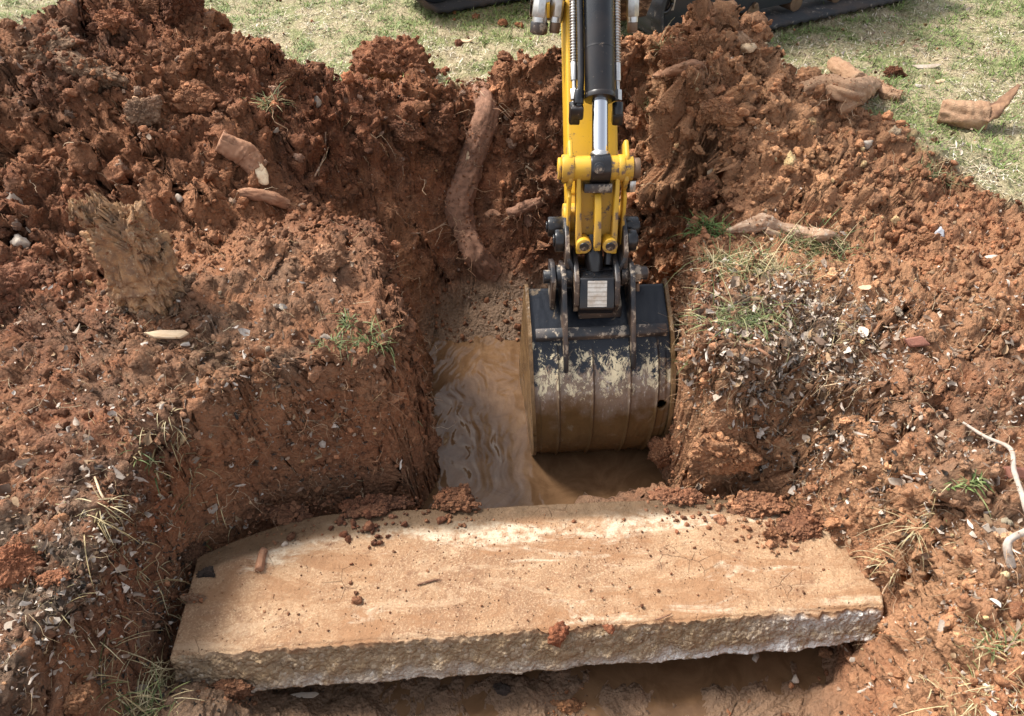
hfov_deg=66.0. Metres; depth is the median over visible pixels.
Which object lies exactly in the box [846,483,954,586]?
grass tuft
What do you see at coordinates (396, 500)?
clay clod
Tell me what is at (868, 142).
stone
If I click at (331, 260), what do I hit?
clay clod
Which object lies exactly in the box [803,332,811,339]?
dead leaf
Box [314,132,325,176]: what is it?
rootlet
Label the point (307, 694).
dead leaf
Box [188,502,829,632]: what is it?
slab grit
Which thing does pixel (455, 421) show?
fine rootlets
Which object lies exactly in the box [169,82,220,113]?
clay clod
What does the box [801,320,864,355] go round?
grass tuft
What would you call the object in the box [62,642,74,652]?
clay clod
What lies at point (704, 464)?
clay clod
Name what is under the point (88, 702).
clay clod
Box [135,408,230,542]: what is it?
grass tuft
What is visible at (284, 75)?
clay clod
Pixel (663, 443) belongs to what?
clay clod
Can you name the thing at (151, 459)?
weed
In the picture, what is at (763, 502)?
clay clod
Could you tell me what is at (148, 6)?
clay clod
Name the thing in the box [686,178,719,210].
clay clod
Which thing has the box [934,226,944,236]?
stone
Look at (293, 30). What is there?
lawn
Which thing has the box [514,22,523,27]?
clay clod
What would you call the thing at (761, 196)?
clay clod
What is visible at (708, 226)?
weed
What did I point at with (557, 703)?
clay clod
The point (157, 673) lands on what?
grass tuft
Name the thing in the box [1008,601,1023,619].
clay clod
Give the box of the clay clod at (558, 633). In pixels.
[547,620,569,647]
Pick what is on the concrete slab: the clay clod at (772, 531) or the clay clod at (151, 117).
the clay clod at (772, 531)
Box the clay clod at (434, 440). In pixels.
[427,435,441,452]
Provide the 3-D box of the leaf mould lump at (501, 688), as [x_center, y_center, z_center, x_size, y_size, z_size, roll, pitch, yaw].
[-0.032,1.121,2.654,0.054,0.076,0.054,-21,46,-21]
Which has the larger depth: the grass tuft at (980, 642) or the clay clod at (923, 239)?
the clay clod at (923, 239)
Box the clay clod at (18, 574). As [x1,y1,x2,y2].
[0,540,46,589]
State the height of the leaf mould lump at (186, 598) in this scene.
0.051 m
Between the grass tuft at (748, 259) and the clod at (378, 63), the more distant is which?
the clod at (378, 63)
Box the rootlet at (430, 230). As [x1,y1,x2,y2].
[411,222,445,233]
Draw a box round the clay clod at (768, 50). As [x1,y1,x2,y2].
[741,45,773,64]
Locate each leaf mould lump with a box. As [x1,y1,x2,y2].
[179,593,207,603]
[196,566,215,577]
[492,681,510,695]
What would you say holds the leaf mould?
on the ground at (530, 697)
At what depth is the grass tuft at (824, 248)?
3.18 m
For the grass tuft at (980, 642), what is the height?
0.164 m
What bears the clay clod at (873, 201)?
on the ground at (530, 697)
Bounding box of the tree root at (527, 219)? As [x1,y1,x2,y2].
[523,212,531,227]
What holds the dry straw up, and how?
on the ground at (530, 697)
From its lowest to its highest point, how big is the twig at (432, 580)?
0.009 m
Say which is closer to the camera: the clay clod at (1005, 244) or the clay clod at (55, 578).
the clay clod at (55, 578)
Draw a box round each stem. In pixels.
[94,476,124,530]
[882,569,898,596]
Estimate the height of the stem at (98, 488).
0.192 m
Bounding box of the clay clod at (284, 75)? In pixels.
[275,63,303,86]
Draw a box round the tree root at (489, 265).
[444,81,502,281]
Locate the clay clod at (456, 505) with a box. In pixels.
[432,485,475,512]
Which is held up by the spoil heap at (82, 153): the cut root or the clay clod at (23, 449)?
the cut root
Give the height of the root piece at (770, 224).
0.109 m
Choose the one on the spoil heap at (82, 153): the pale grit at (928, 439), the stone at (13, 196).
the stone at (13, 196)
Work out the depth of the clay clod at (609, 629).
2.47 m
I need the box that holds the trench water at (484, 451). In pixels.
[422,335,666,509]
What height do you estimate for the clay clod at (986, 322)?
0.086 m
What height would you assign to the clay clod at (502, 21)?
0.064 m
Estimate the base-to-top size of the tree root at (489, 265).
0.789 m
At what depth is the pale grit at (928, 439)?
2.72 m
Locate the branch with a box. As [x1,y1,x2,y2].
[962,421,1023,568]
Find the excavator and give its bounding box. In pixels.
[416,0,902,455]
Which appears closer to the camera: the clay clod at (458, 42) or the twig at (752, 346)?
the twig at (752, 346)
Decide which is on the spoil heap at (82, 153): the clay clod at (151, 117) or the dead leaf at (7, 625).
the clay clod at (151, 117)
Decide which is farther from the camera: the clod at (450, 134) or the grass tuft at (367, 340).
the clod at (450, 134)
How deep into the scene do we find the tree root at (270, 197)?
3.29 m
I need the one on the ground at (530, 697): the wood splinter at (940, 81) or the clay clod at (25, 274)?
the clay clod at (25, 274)
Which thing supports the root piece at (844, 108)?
on the lawn at (293, 30)
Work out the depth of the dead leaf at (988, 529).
2.20 m
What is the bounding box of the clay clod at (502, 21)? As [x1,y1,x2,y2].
[498,18,507,26]
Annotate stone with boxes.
[5,192,23,204]
[10,234,30,247]
[175,194,182,202]
[314,96,321,107]
[752,653,758,661]
[791,674,798,683]
[863,140,872,149]
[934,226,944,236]
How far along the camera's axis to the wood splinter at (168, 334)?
2.64 m
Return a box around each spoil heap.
[0,0,457,271]
[463,0,941,214]
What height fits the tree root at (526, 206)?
0.092 m
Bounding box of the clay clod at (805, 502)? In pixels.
[799,499,814,509]
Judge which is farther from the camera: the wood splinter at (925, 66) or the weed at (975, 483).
the wood splinter at (925, 66)
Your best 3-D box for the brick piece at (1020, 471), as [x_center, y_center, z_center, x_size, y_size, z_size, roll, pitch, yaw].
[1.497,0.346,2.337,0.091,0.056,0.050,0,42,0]
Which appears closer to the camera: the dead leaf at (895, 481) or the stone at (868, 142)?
the dead leaf at (895, 481)
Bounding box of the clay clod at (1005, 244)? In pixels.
[979,237,1013,250]
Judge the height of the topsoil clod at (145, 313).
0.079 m
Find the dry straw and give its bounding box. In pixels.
[0,1,1023,715]
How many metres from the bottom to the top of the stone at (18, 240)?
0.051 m
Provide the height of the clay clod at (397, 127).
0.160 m
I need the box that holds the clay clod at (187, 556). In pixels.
[177,541,210,570]
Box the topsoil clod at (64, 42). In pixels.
[22,25,79,63]
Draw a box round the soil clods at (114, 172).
[0,0,1023,715]
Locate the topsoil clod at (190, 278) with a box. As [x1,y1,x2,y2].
[182,272,198,286]
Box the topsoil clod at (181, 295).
[167,285,190,315]
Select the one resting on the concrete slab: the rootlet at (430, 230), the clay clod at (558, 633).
the clay clod at (558, 633)
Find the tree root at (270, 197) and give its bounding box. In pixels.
[228,187,289,209]
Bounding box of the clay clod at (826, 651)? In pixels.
[818,646,832,657]
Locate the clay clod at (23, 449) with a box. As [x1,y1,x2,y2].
[18,444,38,458]
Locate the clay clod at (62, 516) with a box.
[51,513,69,523]
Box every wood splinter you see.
[144,330,188,338]
[461,39,472,42]
[910,64,940,68]
[935,79,944,83]
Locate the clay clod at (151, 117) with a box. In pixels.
[123,94,162,127]
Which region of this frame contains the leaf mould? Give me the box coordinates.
[2,346,995,715]
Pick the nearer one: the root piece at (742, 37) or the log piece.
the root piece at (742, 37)
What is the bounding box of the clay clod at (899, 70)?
[882,65,905,77]
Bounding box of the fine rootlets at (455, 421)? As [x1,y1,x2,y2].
[1,11,1000,715]
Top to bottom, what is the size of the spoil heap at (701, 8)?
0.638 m
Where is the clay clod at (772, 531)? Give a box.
[762,526,789,539]
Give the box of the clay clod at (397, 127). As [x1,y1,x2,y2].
[387,118,429,144]
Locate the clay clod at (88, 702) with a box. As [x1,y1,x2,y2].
[61,682,96,714]
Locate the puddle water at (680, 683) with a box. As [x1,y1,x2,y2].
[329,646,825,715]
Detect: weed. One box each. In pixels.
[119,428,210,548]
[671,209,743,281]
[923,468,993,526]
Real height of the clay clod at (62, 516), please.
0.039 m
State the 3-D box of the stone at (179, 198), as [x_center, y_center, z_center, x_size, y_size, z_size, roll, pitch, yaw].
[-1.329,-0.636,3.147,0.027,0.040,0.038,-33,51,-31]
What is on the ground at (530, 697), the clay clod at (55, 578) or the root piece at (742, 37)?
the clay clod at (55, 578)
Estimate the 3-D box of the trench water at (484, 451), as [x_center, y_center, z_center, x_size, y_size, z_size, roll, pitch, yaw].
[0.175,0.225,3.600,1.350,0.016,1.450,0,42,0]
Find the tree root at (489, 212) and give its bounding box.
[484,209,501,218]
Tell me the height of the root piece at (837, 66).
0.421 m
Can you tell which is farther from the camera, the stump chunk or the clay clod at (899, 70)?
the clay clod at (899, 70)
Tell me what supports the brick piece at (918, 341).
on the ground at (530, 697)
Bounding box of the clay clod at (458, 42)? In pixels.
[454,39,462,46]
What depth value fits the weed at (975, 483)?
2.28 m
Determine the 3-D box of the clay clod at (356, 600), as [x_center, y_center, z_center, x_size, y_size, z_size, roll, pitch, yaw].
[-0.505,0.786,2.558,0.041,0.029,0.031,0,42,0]
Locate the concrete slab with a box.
[170,499,883,692]
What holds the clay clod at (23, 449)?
on the ground at (530, 697)
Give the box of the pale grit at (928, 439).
[6,3,1022,686]
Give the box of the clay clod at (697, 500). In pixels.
[647,487,706,504]
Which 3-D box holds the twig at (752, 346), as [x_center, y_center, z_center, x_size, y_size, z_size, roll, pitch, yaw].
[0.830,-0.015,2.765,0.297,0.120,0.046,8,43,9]
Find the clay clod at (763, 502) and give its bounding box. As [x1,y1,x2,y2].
[726,490,792,518]
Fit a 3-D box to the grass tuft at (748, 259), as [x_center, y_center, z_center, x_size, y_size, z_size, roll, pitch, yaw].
[0.950,-0.382,2.971,0.742,0.300,0.392,0,42,0]
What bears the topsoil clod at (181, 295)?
on the ground at (530, 697)
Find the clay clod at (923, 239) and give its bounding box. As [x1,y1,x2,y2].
[914,232,946,246]
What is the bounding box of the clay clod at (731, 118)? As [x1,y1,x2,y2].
[699,98,744,126]
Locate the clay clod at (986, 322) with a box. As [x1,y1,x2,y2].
[982,316,1000,334]
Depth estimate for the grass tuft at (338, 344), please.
2.68 m
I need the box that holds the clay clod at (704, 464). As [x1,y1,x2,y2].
[688,432,763,475]
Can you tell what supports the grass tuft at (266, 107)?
in the spoil heap at (82, 153)
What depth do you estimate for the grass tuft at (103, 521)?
2.34 m
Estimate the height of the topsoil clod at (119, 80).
0.173 m
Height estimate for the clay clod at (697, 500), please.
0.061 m
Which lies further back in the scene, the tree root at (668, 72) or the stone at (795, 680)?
the tree root at (668, 72)
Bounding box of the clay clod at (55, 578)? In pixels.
[34,568,71,588]
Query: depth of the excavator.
3.04 m
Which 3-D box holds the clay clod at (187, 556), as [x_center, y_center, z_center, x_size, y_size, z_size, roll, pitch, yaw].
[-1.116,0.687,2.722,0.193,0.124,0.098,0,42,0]
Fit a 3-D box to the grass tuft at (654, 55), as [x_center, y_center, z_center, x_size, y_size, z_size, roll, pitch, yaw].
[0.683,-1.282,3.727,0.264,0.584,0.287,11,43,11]
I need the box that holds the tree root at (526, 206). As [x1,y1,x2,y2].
[506,197,546,219]
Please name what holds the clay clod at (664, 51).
on the spoil heap at (701, 8)
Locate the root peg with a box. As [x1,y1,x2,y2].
[254,547,267,571]
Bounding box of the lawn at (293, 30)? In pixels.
[0,0,1023,210]
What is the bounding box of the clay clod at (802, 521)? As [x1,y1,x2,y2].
[776,507,821,541]
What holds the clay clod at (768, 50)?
on the spoil heap at (701, 8)
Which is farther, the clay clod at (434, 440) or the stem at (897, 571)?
the clay clod at (434, 440)
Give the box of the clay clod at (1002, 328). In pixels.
[996,323,1014,334]
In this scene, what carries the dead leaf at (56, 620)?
on the ground at (530, 697)
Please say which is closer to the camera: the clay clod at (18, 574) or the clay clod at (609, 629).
the clay clod at (18, 574)
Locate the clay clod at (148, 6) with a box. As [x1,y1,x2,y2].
[136,0,159,14]
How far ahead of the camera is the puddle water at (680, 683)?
2.68 m
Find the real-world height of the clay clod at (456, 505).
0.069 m
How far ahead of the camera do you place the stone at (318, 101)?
3.66 m
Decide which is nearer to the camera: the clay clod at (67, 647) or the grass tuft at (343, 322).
the clay clod at (67, 647)
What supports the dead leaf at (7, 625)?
on the ground at (530, 697)
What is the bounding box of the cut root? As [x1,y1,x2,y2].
[215,130,268,184]
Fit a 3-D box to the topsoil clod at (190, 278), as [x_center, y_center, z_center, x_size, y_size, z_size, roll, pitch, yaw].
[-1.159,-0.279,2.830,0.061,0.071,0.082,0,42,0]
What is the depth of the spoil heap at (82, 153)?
3.29 m
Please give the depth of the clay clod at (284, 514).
2.80 m
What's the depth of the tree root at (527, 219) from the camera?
4.06 m
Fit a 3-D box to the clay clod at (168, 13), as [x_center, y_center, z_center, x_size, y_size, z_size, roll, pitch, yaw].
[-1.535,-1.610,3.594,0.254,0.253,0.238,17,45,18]
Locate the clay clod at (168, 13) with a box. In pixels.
[158,0,204,26]
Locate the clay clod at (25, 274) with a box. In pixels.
[0,259,44,310]
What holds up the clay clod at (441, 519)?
on the concrete slab
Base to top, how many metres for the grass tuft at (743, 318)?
0.324 m
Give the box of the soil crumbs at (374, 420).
[0,0,1023,715]
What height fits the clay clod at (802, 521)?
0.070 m
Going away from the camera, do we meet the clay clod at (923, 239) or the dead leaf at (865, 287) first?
the dead leaf at (865, 287)
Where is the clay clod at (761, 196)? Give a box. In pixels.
[750,178,777,201]
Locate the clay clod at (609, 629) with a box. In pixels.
[602,624,614,633]
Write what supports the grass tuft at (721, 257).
on the ground at (530, 697)
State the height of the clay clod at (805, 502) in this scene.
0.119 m
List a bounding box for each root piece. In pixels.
[726,213,839,247]
[734,30,752,43]
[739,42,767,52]
[799,56,902,104]
[835,101,865,114]
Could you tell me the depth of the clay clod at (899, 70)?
4.48 m
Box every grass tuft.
[25,584,174,688]
[54,637,203,715]
[57,487,187,641]
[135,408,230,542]
[249,82,291,120]
[311,329,355,360]
[329,308,381,333]
[344,315,422,426]
[631,17,681,143]
[667,212,850,290]
[673,265,807,373]
[685,237,765,267]
[742,207,874,275]
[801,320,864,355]
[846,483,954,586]
[899,655,1023,715]
[903,148,980,199]
[948,616,1023,677]
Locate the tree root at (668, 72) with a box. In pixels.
[652,59,708,78]
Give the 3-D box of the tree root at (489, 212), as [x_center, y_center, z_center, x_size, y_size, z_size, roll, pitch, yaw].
[-0.100,-0.745,4.077,0.093,0.042,0.060,0,42,0]
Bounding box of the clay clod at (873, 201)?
[865,192,882,210]
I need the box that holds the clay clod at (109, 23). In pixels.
[92,8,124,35]
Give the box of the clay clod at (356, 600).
[351,596,361,604]
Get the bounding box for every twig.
[417,579,439,584]
[708,332,787,368]
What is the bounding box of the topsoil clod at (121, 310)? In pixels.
[107,303,128,318]
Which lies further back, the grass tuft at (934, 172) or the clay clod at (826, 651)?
the grass tuft at (934, 172)
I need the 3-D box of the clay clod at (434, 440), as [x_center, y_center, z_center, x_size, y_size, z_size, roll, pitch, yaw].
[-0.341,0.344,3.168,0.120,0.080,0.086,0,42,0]
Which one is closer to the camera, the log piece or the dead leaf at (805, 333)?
the dead leaf at (805, 333)
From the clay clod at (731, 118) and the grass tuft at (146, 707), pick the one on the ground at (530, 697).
the grass tuft at (146, 707)
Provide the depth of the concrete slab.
2.58 m
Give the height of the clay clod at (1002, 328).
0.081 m
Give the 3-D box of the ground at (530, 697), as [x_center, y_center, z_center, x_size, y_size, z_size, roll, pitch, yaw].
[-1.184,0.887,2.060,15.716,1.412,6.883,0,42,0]
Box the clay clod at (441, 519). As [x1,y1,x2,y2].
[436,516,446,524]
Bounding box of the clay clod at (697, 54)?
[688,28,718,60]
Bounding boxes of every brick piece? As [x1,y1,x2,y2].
[904,336,929,346]
[1003,466,1023,479]
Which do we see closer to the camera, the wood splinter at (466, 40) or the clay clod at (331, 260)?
the clay clod at (331, 260)
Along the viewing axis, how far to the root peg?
2.65 m
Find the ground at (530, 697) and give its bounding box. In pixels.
[0,41,1023,715]
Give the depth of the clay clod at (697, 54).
3.51 m
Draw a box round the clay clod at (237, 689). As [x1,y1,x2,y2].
[209,678,254,699]
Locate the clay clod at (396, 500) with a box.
[338,495,416,516]
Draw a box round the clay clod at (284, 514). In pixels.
[261,502,314,524]
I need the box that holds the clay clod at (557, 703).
[550,699,586,714]
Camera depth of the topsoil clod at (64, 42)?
3.26 m
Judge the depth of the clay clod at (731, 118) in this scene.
3.44 m
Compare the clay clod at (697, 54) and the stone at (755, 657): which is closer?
the stone at (755, 657)
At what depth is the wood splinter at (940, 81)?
4.41 m
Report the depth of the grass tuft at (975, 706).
1.98 m
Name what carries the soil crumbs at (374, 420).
on the ground at (530, 697)
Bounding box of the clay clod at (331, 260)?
[312,242,346,272]
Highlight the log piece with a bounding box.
[937,84,1020,130]
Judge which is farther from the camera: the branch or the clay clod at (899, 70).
the clay clod at (899, 70)
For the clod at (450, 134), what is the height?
0.306 m
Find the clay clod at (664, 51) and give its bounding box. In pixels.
[658,44,691,65]
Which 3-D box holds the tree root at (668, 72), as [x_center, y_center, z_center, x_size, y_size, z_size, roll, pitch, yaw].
[0.741,-1.300,3.586,0.282,0.159,0.118,32,51,31]
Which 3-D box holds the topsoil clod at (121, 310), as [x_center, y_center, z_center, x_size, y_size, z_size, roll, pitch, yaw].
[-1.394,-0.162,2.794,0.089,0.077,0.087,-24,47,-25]
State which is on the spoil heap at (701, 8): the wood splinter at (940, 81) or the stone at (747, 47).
the stone at (747, 47)
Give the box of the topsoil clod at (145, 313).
[136,309,162,322]
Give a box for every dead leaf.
[2,620,13,629]
[42,617,60,623]
[291,692,318,697]
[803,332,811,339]
[858,285,871,289]
[888,477,905,485]
[981,523,1008,534]
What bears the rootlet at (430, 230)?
attached to the ground at (530, 697)
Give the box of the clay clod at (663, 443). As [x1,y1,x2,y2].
[647,433,673,468]
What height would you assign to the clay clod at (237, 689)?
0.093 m
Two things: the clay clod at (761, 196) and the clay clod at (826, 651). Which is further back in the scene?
the clay clod at (761, 196)
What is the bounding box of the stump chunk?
[65,189,185,317]
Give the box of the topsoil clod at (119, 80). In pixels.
[55,49,128,93]

